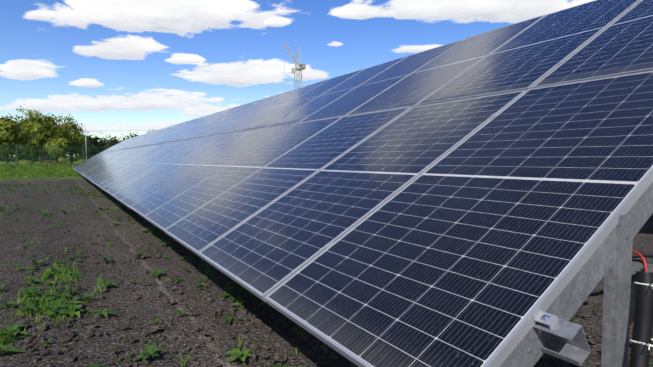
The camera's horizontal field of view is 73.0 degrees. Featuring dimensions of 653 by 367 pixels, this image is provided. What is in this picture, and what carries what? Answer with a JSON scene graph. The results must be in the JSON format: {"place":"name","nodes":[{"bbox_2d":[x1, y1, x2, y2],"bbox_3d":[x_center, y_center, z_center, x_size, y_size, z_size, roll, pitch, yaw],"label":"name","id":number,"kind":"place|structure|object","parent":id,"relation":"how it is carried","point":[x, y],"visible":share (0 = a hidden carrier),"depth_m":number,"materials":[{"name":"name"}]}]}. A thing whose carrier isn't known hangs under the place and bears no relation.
{"place":"outdoors","nodes":[
{"label":"outdoors","id":0,"kind":"place"},
{"bbox_2d":[0,0,593,155],"label":"sky","id":1,"kind":"structure","parent":0,"point":[117,67],"materials":[{"name":"blue"}]},
{"bbox_2d":[0,161,652,366],"bbox_3d":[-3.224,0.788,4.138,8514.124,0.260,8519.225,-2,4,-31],"label":"ground","id":2,"kind":"structure","parent":0,"point":[93,348],"depth_m":3.72,"materials":[{"name":"soil"}]},
{"bbox_2d":[0,113,35,162],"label":"tree","id":3,"kind":"object","parent":2,"relation":"on","point":[11,133],"visible":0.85,"depth_m":59.00,"materials":[{"name":"green plant"}]},
{"bbox_2d":[8,153,35,161],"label":"tree line","id":4,"kind":"object","parent":2,"relation":"on","point":[20,156],"depth_m":152.20,"materials":[{"name":"green plant"}]},
{"bbox_2d":[16,159,34,163],"bbox_3d":[-37.305,-2.517,54.470,2.383,1.063,2.484,1,3,13],"label":"bush","id":5,"kind":"object","parent":2,"relation":"on","point":[23,162],"depth_m":54.23,"materials":[{"name":"green plant"}]},
{"bbox_2d":[0,163,82,178],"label":"meadow grass","id":6,"kind":"structure","parent":2,"relation":"on","point":[14,170],"depth_m":30.01,"materials":[{"name":"green plant"}]},
{"bbox_2d":[15,104,69,162],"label":"willow tree","id":7,"kind":"object","parent":2,"relation":"on","point":[40,126],"visible":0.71,"depth_m":69.24,"materials":[{"name":"green plant"}]},
{"bbox_2d":[29,151,57,161],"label":"tree line","id":8,"kind":"object","parent":2,"relation":"on","point":[48,157],"depth_m":167.44,"materials":[{"name":"green plant"}]},
{"bbox_2d":[38,159,63,163],"bbox_3d":[-35.947,-2.660,57.811,3.189,0.987,3.080,-2,4,-31],"label":"bush","id":9,"kind":"object","parent":2,"relation":"on","point":[47,161],"depth_m":57.33,"materials":[{"name":"green plant"}]},
{"bbox_2d":[0,144,110,166],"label":"fence","id":10,"kind":"object","parent":2,"relation":"on","point":[29,158],"visible":0.12,"depth_m":37.18,"materials":[{"name":"green metal"}]},
{"bbox_2d":[43,138,70,158],"bbox_3d":[-39.463,-4.646,64.784,3.747,4.561,4.393,-2,4,-31],"label":"small tree","id":11,"kind":"object","parent":2,"relation":"on","point":[60,143],"visible":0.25,"depth_m":64.11,"materials":[{"name":"green plant"}]},
{"bbox_2d":[46,155,82,161],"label":"tree line","id":12,"kind":"object","parent":2,"relation":"on","point":[69,158],"depth_m":172.25,"materials":[{"name":"green plant"}]},
{"bbox_2d":[58,156,72,162],"bbox_3d":[-35.762,-3.002,60.082,2.239,1.406,2.104,-2,4,-31],"label":"bush","id":13,"kind":"object","parent":2,"relation":"on","point":[65,161],"depth_m":59.92,"materials":[{"name":"green plant"}]},
{"bbox_2d":[61,114,90,163],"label":"willow tree","id":14,"kind":"object","parent":2,"relation":"on","point":[77,138],"visible":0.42,"depth_m":75.42,"materials":[{"name":"green plant"}]},
{"bbox_2d":[83,124,88,159],"bbox_3d":[-22.391,-3.329,41.210,0.500,4.500,0.120,-2,4,-31],"label":"utility pole","id":15,"kind":"object","parent":2,"relation":"on","point":[85,140],"visible":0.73,"depth_m":41.12,"materials":[{"name":"grey"}]},
{"bbox_2d":[80,133,103,156],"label":"tree","id":16,"kind":"object","parent":2,"relation":"on","point":[91,143],"visible":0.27,"depth_m":194.68,"materials":[{"name":"green plant"}]},
{"bbox_2d":[93,138,109,155],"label":"tree","id":17,"kind":"object","parent":2,"relation":"on","point":[101,140],"visible":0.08,"depth_m":206.01,"materials":[{"name":"green plant"}]},
{"bbox_2d":[99,133,121,150],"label":"tree","id":18,"kind":"object","parent":2,"relation":"on","point":[113,142],"visible":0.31,"depth_m":194.69,"materials":[{"name":"green plant"}]},
{"bbox_2d":[122,132,135,139],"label":"tree","id":19,"kind":"object","parent":2,"relation":"on","point":[131,136],"visible":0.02,"depth_m":200.99,"materials":[{"name":"green plant"}]},
{"bbox_2d":[284,42,305,92],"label":"tower crane","id":20,"kind":"object","parent":2,"relation":"on","point":[301,66],"visible":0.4,"depth_m":157.55,"materials":[{"name":"paint"}]},
{"bbox_2d":[0,183,652,366],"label":"weeds","id":21,"kind":"object","parent":2,"relation":"on","point":[46,302],"visible":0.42,"depth_m":3.53,"materials":[{"name":"green plant"}]},
{"bbox_2d":[71,0,652,366],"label":"solar array","id":22,"kind":"object","parent":2,"relation":"on","point":[485,199],"visible":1,"depth_m":2.39,"materials":[{"name":"glass"}]},
{"bbox_2d":[628,250,652,366],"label":"cable conduit","id":23,"kind":"object","parent":22,"relation":"attached to","point":[641,339],"visible":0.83,"depth_m":1.50,"materials":[{"name":"black plastic"}]}
]}

